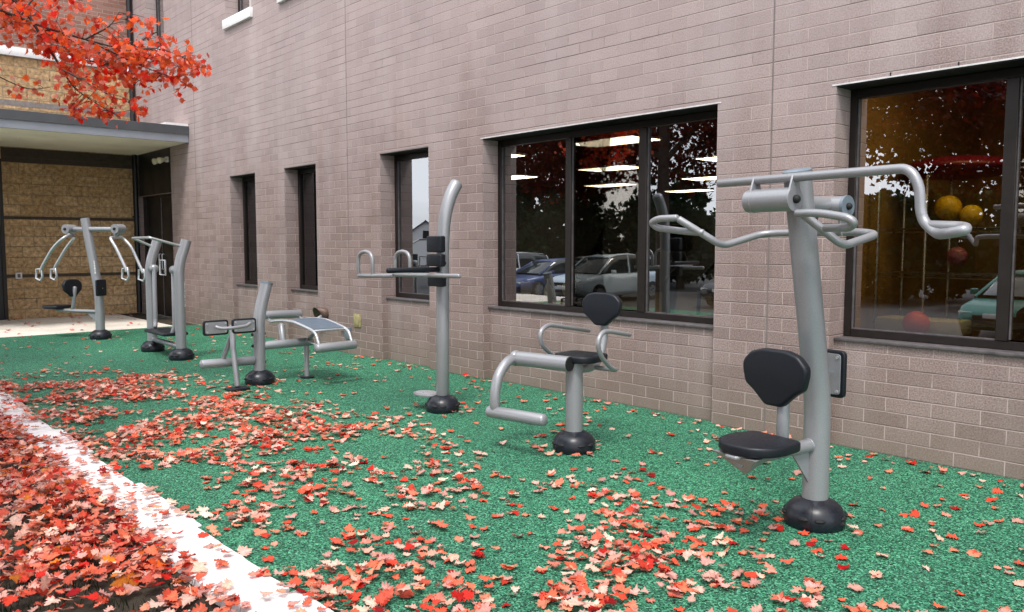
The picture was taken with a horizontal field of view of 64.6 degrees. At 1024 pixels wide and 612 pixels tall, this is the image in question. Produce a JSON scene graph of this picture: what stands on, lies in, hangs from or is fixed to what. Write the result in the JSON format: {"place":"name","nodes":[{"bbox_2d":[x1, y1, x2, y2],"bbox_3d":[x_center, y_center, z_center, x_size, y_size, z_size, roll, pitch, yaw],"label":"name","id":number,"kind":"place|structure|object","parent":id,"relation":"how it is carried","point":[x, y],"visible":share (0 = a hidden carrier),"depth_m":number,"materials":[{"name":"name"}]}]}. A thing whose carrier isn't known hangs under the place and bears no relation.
{"place":"outdoors","nodes":[
{"label":"outdoors","id":0,"kind":"place"},
{"bbox_2d":[0,314,171,337],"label":"pavement","id":1,"kind":"structure","parent":0,"point":[53,325],"depth_m":14.33,"materials":[{"name":"concrete"}]},
{"bbox_2d":[5,312,135,333],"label":"scattered leaves","id":2,"kind":"object","parent":1,"relation":"on","point":[60,317],"visible":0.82,"depth_m":15.23,"materials":[{"name":"red plant"}]},
{"bbox_2d":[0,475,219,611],"bbox_3d":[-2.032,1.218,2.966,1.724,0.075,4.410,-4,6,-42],"label":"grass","id":3,"kind":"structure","parent":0,"point":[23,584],"depth_m":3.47,"materials":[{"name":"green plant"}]},
{"bbox_2d":[0,291,713,611],"bbox_3d":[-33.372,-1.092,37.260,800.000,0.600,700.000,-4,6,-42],"label":"ground","id":4,"kind":"structure","parent":0,"point":[686,302],"depth_m":3.79,"materials":[{"name":"soil"}]},
{"bbox_2d":[0,394,29,412],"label":"curb stone","id":5,"kind":"object","parent":4,"relation":"on","point":[18,408],"visible":0.41,"depth_m":7.24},
{"bbox_2d":[0,411,52,438],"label":"curb stone","id":6,"kind":"object","parent":4,"relation":"on","point":[41,427],"visible":0.46,"depth_m":6.54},
{"bbox_2d":[23,429,93,458],"bbox_3d":[-3.323,1.030,5.912,0.271,0.087,0.916,-4,6,-41],"label":"curb stone","id":7,"kind":"object","parent":4,"relation":"on","point":[64,445],"visible":0.44,"depth_m":5.85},
{"bbox_2d":[49,453,133,494],"bbox_3d":[-2.713,1.087,5.185,0.269,0.083,0.956,-4,6,-42],"label":"curb stone","id":8,"kind":"object","parent":4,"relation":"on","point":[117,480],"visible":0.43,"depth_m":5.14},
{"bbox_2d":[0,0,188,319],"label":"entrance wing","id":9,"kind":"structure","parent":4,"relation":"on","point":[59,169],"depth_m":15.73,"materials":[{"name":"brown brick"}]},
{"bbox_2d":[0,159,8,319],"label":"entrance door","id":10,"kind":"structure","parent":9,"relation":"in","point":[4,314],"depth_m":15.33,"materials":[{"name":"black paint"}]},
{"bbox_2d":[15,273,21,278],"bbox_3d":[-9.446,-0.580,15.499,0.110,0.120,0.039,-4,6,-42],"label":"wall socket","id":11,"kind":"object","parent":9,"relation":"attached to","point":[18,275],"depth_m":15.48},
{"bbox_2d":[0,0,211,129],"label":"maple tree","id":12,"kind":"object","parent":4,"relation":"on","point":[139,55],"visible":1,"depth_m":7.32,"materials":[{"name":"red plant"}]},
{"bbox_2d":[0,411,256,611],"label":"leaf litter","id":13,"kind":"object","parent":4,"relation":"on","point":[83,518],"visible":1,"depth_m":3.88,"materials":[{"name":"red plant"}]},
{"bbox_2d":[97,483,201,534],"bbox_3d":[-2.025,1.144,4.481,0.271,0.078,0.986,-4,6,-41],"label":"curb stone","id":14,"kind":"object","parent":4,"relation":"on","point":[176,521],"visible":0.47,"depth_m":4.39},
{"bbox_2d":[144,526,289,611],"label":"curb stone","id":15,"kind":"object","parent":4,"relation":"on","point":[237,569],"visible":0.56,"depth_m":3.60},
{"bbox_2d":[240,590,333,611],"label":"curb stone","id":16,"kind":"object","parent":4,"relation":"on","point":[277,603],"visible":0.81,"depth_m":3.24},
{"bbox_2d":[131,0,1023,480],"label":"brick building","id":17,"kind":"structure","parent":4,"relation":"on","point":[329,140],"depth_m":7.98,"materials":[{"name":"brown brick"}]},
{"bbox_2d":[126,0,141,312],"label":"drain pipe","id":18,"kind":"object","parent":17,"relation":"attached to","point":[136,216],"visible":0.75,"depth_m":16.74,"materials":[{"name":"black metal"}]},
{"bbox_2d":[147,0,165,61],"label":"window","id":19,"kind":"structure","parent":17,"relation":"in","point":[158,16],"depth_m":16.12,"materials":[{"name":"glass"}]},
{"bbox_2d":[143,193,173,316],"bbox_3d":[-7.070,-1.020,16.306,0.122,2.417,1.968,-4,6,-42],"label":"door","id":20,"kind":"structure","parent":17,"relation":"in","point":[157,209],"depth_m":16.25,"materials":[{"name":"black paint"}]},
{"bbox_2d":[152,157,168,164],"bbox_3d":[-6.669,-2.767,15.382,0.254,0.151,0.415,-4,6,-42],"label":"flood light","id":21,"kind":"object","parent":17,"relation":"attached to","point":[159,160],"visible":1,"depth_m":15.33,"materials":[{"name":"white plastic"}]},
{"bbox_2d":[222,0,252,29],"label":"window sill","id":22,"kind":"structure","parent":17,"relation":"in","point":[242,15],"depth_m":12.80,"materials":[{"name":"white metal"}]},
{"bbox_2d":[230,172,257,286],"bbox_3d":[-4.227,-1.227,13.198,0.324,1.808,0.960,-4,6,-42],"label":"window","id":23,"kind":"structure","parent":17,"relation":"in","point":[248,180],"depth_m":13.45,"materials":[{"name":"brown metal"}]},
{"bbox_2d":[284,163,317,292],"bbox_3d":[-2.922,-1.115,11.746,0.324,1.808,0.950,-4,6,-42],"label":"window","id":24,"kind":"structure","parent":17,"relation":"in","point":[307,213],"depth_m":11.96,"materials":[{"name":"brown metal"}]},
{"bbox_2d":[313,307,328,318],"bbox_3d":[-2.657,0.136,11.205,0.163,0.247,0.240,-4,6,-42],"label":"wall vent","id":25,"kind":"object","parent":17,"relation":"attached to","point":[321,312],"depth_m":11.16,"materials":[{"name":"brown metal"}]},
{"bbox_2d":[344,327,350,338],"bbox_3d":[-2.235,0.354,10.811,0.054,0.150,0.245,-4,6,-42],"label":"outlet box","id":26,"kind":"object","parent":17,"relation":"attached to","point":[346,336],"visible":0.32,"depth_m":10.73,"materials":[{"name":"white plastic"}]},
{"bbox_2d":[353,314,360,326],"bbox_3d":[-2.029,0.190,10.596,0.017,0.170,0.176,-4,6,-42],"label":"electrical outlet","id":27,"kind":"object","parent":17,"relation":"attached to","point":[357,319],"visible":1,"depth_m":10.58,"materials":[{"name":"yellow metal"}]},
{"bbox_2d":[354,316,358,324],"bbox_3d":[-2.033,0.190,10.592,0.005,0.120,0.100,-4,6,-42],"label":"door","id":28,"kind":"structure","parent":27,"relation":"in","point":[356,317],"depth_m":10.58,"materials":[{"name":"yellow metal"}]},
{"bbox_2d":[379,146,429,302],"bbox_3d":[-1.179,-0.965,9.807,0.324,1.808,1.017,-4,6,-42],"label":"window","id":29,"kind":"structure","parent":17,"relation":"in","point":[411,173],"depth_m":10.06,"materials":[{"name":"glass"}]},
{"bbox_2d":[511,152,526,157],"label":"ceiling light","id":30,"kind":"object","parent":17,"relation":"attached to","point":[513,154],"visible":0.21,"depth_m":13.39,"materials":[{"name":"white plastic"}]},
{"bbox_2d":[511,174,538,179],"bbox_3d":[-0.067,-2.867,18.036,0.660,0.036,1.260,-4,6,-42],"label":"ceiling light","id":31,"kind":"object","parent":17,"relation":"attached to","point":[517,176],"visible":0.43,"depth_m":17.63,"materials":[{"name":"white plastic"}]},
{"bbox_2d":[510,299,564,304],"bbox_3d":[0.399,-0.023,8.546,0.150,0.030,1.100,-4,6,-42],"label":"shelf","id":32,"kind":"object","parent":17,"relation":"attached to","point":[540,302],"visible":0.27,"depth_m":8.56,"materials":[{"name":"beige plastic"}]},
{"bbox_2d":[520,282,539,301],"bbox_3d":[0.195,-0.157,8.756,0.128,0.205,0.188,-4,6,-42],"label":"tub","id":33,"kind":"object","parent":32,"relation":"on","point":[529,291],"visible":1,"depth_m":8.70,"materials":[{"name":"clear plastic"}]},
{"bbox_2d":[543,279,552,302],"bbox_3d":[0.382,-0.164,8.546,0.100,0.250,0.100,-4,6,-42],"label":"spray bottle","id":34,"kind":"object","parent":32,"relation":"on","point":[548,294],"visible":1,"depth_m":8.51,"materials":[{"name":"white plastic"}]},
{"bbox_2d":[562,279,576,295],"bbox_3d":[0.631,-0.181,8.446,0.220,0.220,0.220,-4,6,-42],"label":"exercise ball","id":35,"kind":"object","parent":32,"relation":"on","point":[563,288],"visible":0.12,"depth_m":8.40,"materials":[{"name":"beige plastic"}]},
{"bbox_2d":[480,102,720,328],"bbox_3d":[0.770,-0.797,7.631,0.314,1.808,2.959,-4,6,-42],"label":"window","id":36,"kind":"structure","parent":17,"relation":"in","point":[605,141],"depth_m":7.65,"materials":[{"name":"glass"}]},
{"bbox_2d":[578,164,638,171],"bbox_3d":[1.935,-2.695,15.809,0.660,0.036,1.260,-4,6,-42],"label":"ceiling light","id":37,"kind":"object","parent":17,"relation":"attached to","point":[631,166],"visible":0.14,"depth_m":15.51,"materials":[{"name":"white plastic"}]},
{"bbox_2d":[587,182,637,186],"bbox_3d":[2.465,-3.042,20.299,0.660,0.036,1.260,-4,6,-42],"label":"ceiling light","id":38,"kind":"object","parent":17,"relation":"attached to","point":[626,183],"visible":0.32,"depth_m":20.02,"materials":[{"name":"white plastic"}]},
{"bbox_2d":[576,133,662,145],"bbox_3d":[1.459,-2.373,11.634,0.660,0.036,1.260,-4,6,-42],"label":"ceiling light","id":39,"kind":"object","parent":17,"relation":"attached to","point":[634,138],"visible":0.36,"depth_m":11.33,"materials":[{"name":"white plastic"}]},
{"bbox_2d":[662,224,714,320],"bbox_3d":[2.103,-0.019,8.691,0.697,1.720,1.700,-4,6,-42],"label":"elliptical trainer","id":40,"kind":"object","parent":17,"relation":"in","point":[676,245],"visible":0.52,"depth_m":8.93,"materials":[{"name":"black metal"}]},
{"bbox_2d":[663,188,714,192],"bbox_3d":[4.922,-3.212,22.495,0.660,0.036,1.260,-4,6,-42],"label":"ceiling light","id":41,"kind":"object","parent":17,"relation":"attached to","point":[691,190],"visible":1,"depth_m":22.23,"materials":[{"name":"white plastic"}]},
{"bbox_2d":[680,175,715,180],"bbox_3d":[4.467,-2.870,18.071,0.660,0.036,1.260,-4,6,-42],"label":"ceiling light","id":42,"kind":"object","parent":17,"relation":"attached to","point":[708,177],"visible":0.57,"depth_m":18.13,"materials":[{"name":"white plastic"}]},
{"bbox_2d":[694,155,716,161],"bbox_3d":[3.804,-2.535,13.730,0.660,0.036,1.260,-4,6,-42],"label":"ceiling light","id":43,"kind":"object","parent":17,"relation":"attached to","point":[711,158],"visible":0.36,"depth_m":13.86,"materials":[{"name":"white plastic"}]},
{"bbox_2d":[832,56,1023,357],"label":"window","id":44,"kind":"structure","parent":17,"relation":"in","point":[1011,70],"depth_m":5.21,"materials":[{"name":"brown metal"}]},
{"bbox_2d":[873,175,1023,344],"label":"wire rack","id":45,"kind":"object","parent":17,"relation":"in","point":[948,274],"visible":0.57,"depth_m":6.64,"materials":[{"name":"black metal"}]},
{"bbox_2d":[875,315,970,335],"bbox_3d":[3.245,0.152,6.404,0.300,0.110,0.620,-4,6,-42],"label":"storage bin","id":46,"kind":"object","parent":45,"relation":"on","point":[948,326],"visible":0.77,"depth_m":6.22,"materials":[{"name":"beige plastic"}]},
{"bbox_2d":[902,311,929,332],"bbox_3d":[3.084,0.135,6.177,0.192,0.192,0.192,-4,6,-42],"label":"exercise ball","id":47,"kind":"object","parent":46,"relation":"on","point":[916,321],"visible":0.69,"depth_m":6.11,"materials":[{"name":"rubber"}]},
{"bbox_2d":[934,195,961,219],"bbox_3d":[3.541,-0.798,6.570,0.200,0.200,0.200,-4,6,-42],"label":"exercise ball","id":48,"kind":"object","parent":45,"relation":"on","point":[947,207],"visible":0.99,"depth_m":6.50,"materials":[{"name":"yellow plastic"}]},
{"bbox_2d":[907,155,1002,179],"bbox_3d":[3.738,-1.155,6.773,0.880,0.194,0.880,-4,6,-42],"label":"inflatable disc","id":49,"kind":"object","parent":45,"relation":"on","point":[962,167],"visible":0.8,"depth_m":6.48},
{"bbox_2d":[947,247,967,264],"bbox_3d":[3.571,-0.401,6.492,0.150,0.150,0.150,-4,6,-42],"label":"exercise ball","id":50,"kind":"object","parent":45,"relation":"on","point":[957,255],"visible":1,"depth_m":6.44,"materials":[{"name":"red rubber"}]},
{"bbox_2d":[959,205,982,225],"bbox_3d":[3.658,-0.723,6.445,0.166,0.166,0.166,-4,6,-42],"label":"exercise ball","id":51,"kind":"object","parent":45,"relation":"on","point":[972,215],"visible":0.87,"depth_m":6.39,"materials":[{"name":"yellow plastic"}]},
{"bbox_2d":[0,324,1023,611],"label":"rubber ground","id":52,"kind":"structure","parent":0,"point":[908,580],"depth_m":4.76,"materials":[{"name":"green rubber"}]},
{"bbox_2d":[35,218,144,339],"bbox_3d":[-6.500,-0.423,12.410,2.032,1.852,0.645,1,5,15],"label":"chest press machine","id":53,"kind":"object","parent":52,"relation":"on","point":[72,288],"visible":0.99,"depth_m":12.34,"materials":[{"name":"silver metal"}]},
{"bbox_2d":[132,236,194,360],"bbox_3d":[-4.607,-0.124,10.513,0.519,1.548,1.386,-4,6,-42],"label":"air walker","id":54,"kind":"object","parent":52,"relation":"on","point":[181,351],"visible":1,"depth_m":10.28,"materials":[{"name":"silver metal"}]},
{"bbox_2d":[199,281,356,391],"bbox_3d":[-2.547,0.273,8.453,1.410,1.074,1.254,-4,6,-42],"label":"sit up bench","id":55,"kind":"object","parent":52,"relation":"on","point":[259,374],"visible":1,"depth_m":8.38,"materials":[{"name":"silver metal"}]},
{"bbox_2d":[322,550,331,556],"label":"fallen leaf","id":56,"kind":"object","parent":52,"relation":"on","point":[326,554],"visible":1,"depth_m":3.79,"materials":[{"name":"pink plant"}]},
{"bbox_2d":[344,523,355,531],"bbox_3d":[-0.829,1.136,4.134,0.062,0.014,0.071,5,23,-12],"label":"fallen leaf","id":57,"kind":"object","parent":52,"relation":"on","point":[349,527],"visible":0.96,"depth_m":4.13,"materials":[{"name":"orange plant"}]},
{"bbox_2d":[393,538,400,542],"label":"fallen leaf","id":58,"kind":"object","parent":52,"relation":"on","point":[398,540],"visible":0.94,"depth_m":3.96,"materials":[{"name":"red plant"}]},
{"bbox_2d":[356,179,461,413],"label":"dip tower","id":59,"kind":"structure","parent":52,"relation":"on","point":[441,400],"depth_m":6.96,"materials":[{"name":"silver metal"}]},
{"bbox_2d":[413,575,424,580],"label":"fallen leaf","id":60,"kind":"object","parent":52,"relation":"on","point":[417,578],"visible":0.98,"depth_m":3.52,"materials":[{"name":"plant"}]},
{"bbox_2d":[446,570,460,577],"bbox_3d":[-0.255,1.172,3.546,0.061,0.018,0.059,-2,5,-29],"label":"fallen leaf","id":61,"kind":"object","parent":52,"relation":"on","point":[454,574],"visible":0.84,"depth_m":3.55,"materials":[{"name":"pink plant"}]},
{"bbox_2d":[454,536,463,541],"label":"fallen leaf","id":62,"kind":"object","parent":52,"relation":"on","point":[456,538],"visible":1,"depth_m":3.98,"materials":[{"name":"plant"}]},
{"bbox_2d":[465,513,476,519],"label":"fallen leaf","id":63,"kind":"object","parent":52,"relation":"on","point":[469,517],"visible":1,"depth_m":4.31,"materials":[{"name":"orange plant"}]},
{"bbox_2d":[0,328,1023,611],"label":"fallen leaves","id":64,"kind":"object","parent":52,"relation":"on","point":[386,596],"visible":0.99,"depth_m":4.54,"materials":[{"name":"red plant"}]},
{"bbox_2d":[511,586,519,592],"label":"fallen leaf","id":65,"kind":"object","parent":52,"relation":"on","point":[514,588],"visible":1,"depth_m":3.41,"materials":[{"name":"beige plant"}]},
{"bbox_2d":[535,565,548,570],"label":"fallen leaf","id":66,"kind":"object","parent":52,"relation":"on","point":[542,569],"visible":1,"depth_m":3.61,"materials":[{"name":"orange plant"}]},
{"bbox_2d":[485,292,631,454],"bbox_3d":[0.403,0.461,5.835,0.766,1.102,0.978,3,6,38],"label":"leg extension machine","id":67,"kind":"object","parent":52,"relation":"on","point":[602,310],"visible":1,"depth_m":5.66,"materials":[{"name":"silver metal"}]},
{"bbox_2d":[575,513,585,521],"bbox_3d":[0.360,1.115,4.288,0.083,0.017,0.074,-10,21,-27],"label":"fallen leaf","id":68,"kind":"object","parent":52,"relation":"on","point":[580,517],"visible":1,"depth_m":4.29,"materials":[{"name":"pink plant"}]},
{"bbox_2d":[665,489,675,495],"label":"fallen leaf","id":69,"kind":"object","parent":52,"relation":"on","point":[669,492],"visible":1,"depth_m":4.72,"materials":[{"name":"pink plant"}]},
{"bbox_2d":[674,606,684,611],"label":"fallen leaf","id":70,"kind":"object","parent":52,"relation":"on","point":[680,609],"visible":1,"depth_m":3.21,"materials":[{"name":"plant"}]},
{"bbox_2d":[684,535,696,541],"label":"fallen leaf","id":71,"kind":"object","parent":52,"relation":"on","point":[692,538],"visible":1,"depth_m":4.00,"materials":[{"name":"plant"}]},
{"bbox_2d":[719,499,728,504],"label":"fallen leaf","id":72,"kind":"object","parent":52,"relation":"on","point":[724,502],"visible":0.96,"depth_m":4.55,"materials":[{"name":"plant"}]},
{"bbox_2d":[726,606,736,611],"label":"fallen leaf","id":73,"kind":"object","parent":52,"relation":"on","point":[730,609],"visible":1,"depth_m":3.20,"materials":[{"name":"red plant"}]},
{"bbox_2d":[758,502,767,507],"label":"fallen leaf","id":74,"kind":"object","parent":52,"relation":"on","point":[761,505],"visible":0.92,"depth_m":4.48,"materials":[{"name":"orange plant"}]},
{"bbox_2d":[765,553,774,557],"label":"fallen leaf","id":75,"kind":"object","parent":52,"relation":"on","point":[770,555],"visible":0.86,"depth_m":3.77,"materials":[{"name":"plant"}]},
{"bbox_2d":[768,524,777,528],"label":"fallen leaf","id":76,"kind":"object","parent":52,"relation":"on","point":[771,526],"visible":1,"depth_m":4.13,"materials":[{"name":"pink plant"}]},
{"bbox_2d":[773,525,783,531],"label":"fallen leaf","id":77,"kind":"object","parent":52,"relation":"on","point":[779,528],"visible":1,"depth_m":4.13,"materials":[{"name":"red plant"}]},
{"bbox_2d":[773,516,783,521],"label":"fallen leaf","id":78,"kind":"object","parent":52,"relation":"on","point":[777,518],"visible":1,"depth_m":4.28,"materials":[{"name":"plant"}]},
{"bbox_2d":[789,538,799,545],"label":"fallen leaf","id":79,"kind":"object","parent":52,"relation":"on","point":[794,542],"visible":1,"depth_m":3.93,"materials":[{"name":"pink plant"}]},
{"bbox_2d":[794,469,800,475],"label":"fallen leaf","id":80,"kind":"object","parent":52,"relation":"on","point":[797,472],"visible":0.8,"depth_m":5.13,"materials":[{"name":"pink plant"}]},
{"bbox_2d":[793,586,803,591],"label":"fallen leaf","id":81,"kind":"object","parent":52,"relation":"on","point":[798,588],"visible":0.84,"depth_m":3.42,"materials":[{"name":"plant"}]},
{"bbox_2d":[797,530,809,534],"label":"fallen leaf","id":82,"kind":"object","parent":52,"relation":"on","point":[803,532],"visible":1,"depth_m":4.07,"materials":[{"name":"orange plant"}]},
{"bbox_2d":[649,164,971,533],"bbox_3d":[1.404,0.236,4.001,0.856,1.834,1.815,-3,5,-34],"label":"pull down machine","id":83,"kind":"object","parent":52,"relation":"on","point":[814,372],"visible":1,"depth_m":4.03,"materials":[{"name":"silver metal"}]},
{"bbox_2d":[806,541,814,546],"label":"fallen leaf","id":84,"kind":"object","parent":52,"relation":"on","point":[810,544],"visible":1,"depth_m":3.92,"materials":[{"name":"red plant"}]},
{"bbox_2d":[811,548,822,552],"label":"fallen leaf","id":85,"kind":"object","parent":52,"relation":"on","point":[817,550],"visible":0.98,"depth_m":3.84,"materials":[{"name":"orange plant"}]},
{"bbox_2d":[834,553,847,559],"bbox_3d":[1.526,1.165,3.751,0.059,0.018,0.054,2,5,22],"label":"fallen leaf","id":86,"kind":"object","parent":52,"relation":"on","point":[840,556],"visible":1,"depth_m":3.75,"materials":[{"name":"orange plant"}]},
{"bbox_2d":[837,564,849,569],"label":"fallen leaf","id":87,"kind":"object","parent":52,"relation":"on","point":[842,567],"visible":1,"depth_m":3.65,"materials":[{"name":"red plant"}]},
{"bbox_2d":[841,544,849,548],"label":"fallen leaf","id":88,"kind":"object","parent":52,"relation":"on","point":[844,546],"visible":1,"depth_m":3.88,"materials":[{"name":"red plant"}]},
{"bbox_2d":[847,581,863,590],"bbox_3d":[1.450,1.183,3.413,0.069,0.015,0.077,1,14,2],"label":"fallen leaf","id":89,"kind":"object","parent":52,"relation":"on","point":[856,587],"visible":1,"depth_m":3.42,"materials":[{"name":"pink plant"}]},
{"bbox_2d":[857,601,866,608],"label":"fallen leaf","id":90,"kind":"object","parent":52,"relation":"on","point":[861,604],"visible":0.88,"depth_m":3.26,"materials":[{"name":"pink plant"}]},
{"bbox_2d":[869,570,880,574],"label":"fallen leaf","id":91,"kind":"object","parent":52,"relation":"on","point":[872,572],"visible":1,"depth_m":3.57,"materials":[{"name":"plant"}]},
{"bbox_2d":[870,572,882,577],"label":"fallen leaf","id":92,"kind":"object","parent":52,"relation":"on","point":[877,575],"visible":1,"depth_m":3.54,"materials":[{"name":"plant"}]},
{"bbox_2d":[872,597,887,608],"bbox_3d":[1.487,1.198,3.257,0.069,0.021,0.064,1,18,21],"label":"fallen leaf","id":93,"kind":"object","parent":52,"relation":"on","point":[882,603],"visible":1,"depth_m":3.26,"materials":[{"name":"orange plant"}]},
{"bbox_2d":[888,602,900,607],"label":"fallen leaf","id":94,"kind":"object","parent":52,"relation":"on","point":[893,605],"visible":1,"depth_m":3.25,"materials":[{"name":"pink plant"}]},
{"bbox_2d":[909,509,920,516],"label":"fallen leaf","id":95,"kind":"object","parent":52,"relation":"on","point":[915,513],"visible":1,"depth_m":4.35,"materials":[{"name":"red plant"}]},
{"bbox_2d":[933,602,947,607],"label":"fallen leaf","id":96,"kind":"object","parent":52,"relation":"on","point":[937,605],"visible":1,"depth_m":3.24,"materials":[{"name":"orange plant"}]},
{"bbox_2d":[944,532,957,538],"bbox_3d":[2.185,1.143,4.021,0.060,0.018,0.062,-2,5,-24],"label":"fallen leaf","id":97,"kind":"object","parent":52,"relation":"on","point":[950,535],"visible":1,"depth_m":4.02,"materials":[{"name":"orange plant"}]},
{"bbox_2d":[948,546,959,551],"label":"fallen leaf","id":98,"kind":"object","parent":52,"relation":"on","point":[952,549],"visible":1,"depth_m":3.85,"materials":[{"name":"orange plant"}]},
{"bbox_2d":[966,549,981,556],"bbox_3d":[2.171,1.160,3.800,0.068,0.022,0.074,7,28,32],"label":"fallen leaf","id":99,"kind":"object","parent":52,"relation":"on","point":[975,554],"visible":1,"depth_m":3.80,"materials":[{"name":"orange plant"}]},
{"bbox_2d":[986,497,997,501],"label":"fallen leaf","id":100,"kind":"object","parent":52,"relation":"on","point":[988,499],"visible":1,"depth_m":4.60,"materials":[{"name":"red plant"}]},
{"bbox_2d":[991,487,1002,492],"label":"fallen leaf","id":101,"kind":"object","parent":52,"relation":"on","point":[996,490],"visible":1,"depth_m":4.76,"materials":[{"name":"plant"}]},
{"bbox_2d":[996,607,1012,611],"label":"fallen leaf","id":102,"kind":"object","parent":52,"relation":"on","point":[1004,610],"visible":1,"depth_m":3.20,"materials":[{"name":"pink plant"}]},
{"bbox_2d":[1012,580,1023,585],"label":"fallen leaf","id":103,"kind":"object","parent":52,"relation":"on","point":[1016,583],"visible":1,"depth_m":3.47,"materials":[{"name":"plant"}]},
{"bbox_2d":[1012,517,1023,522],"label":"fallen leaf","id":104,"kind":"object","parent":52,"relation":"on","point":[1017,520],"visible":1,"depth_m":4.25,"materials":[{"name":"pink plant"}]},
{"bbox_2d":[1013,559,1023,564],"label":"fallen leaf","id":105,"kind":"object","parent":52,"relation":"on","point":[1019,562],"visible":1,"depth_m":3.68,"materials":[{"name":"plant"}]}
]}

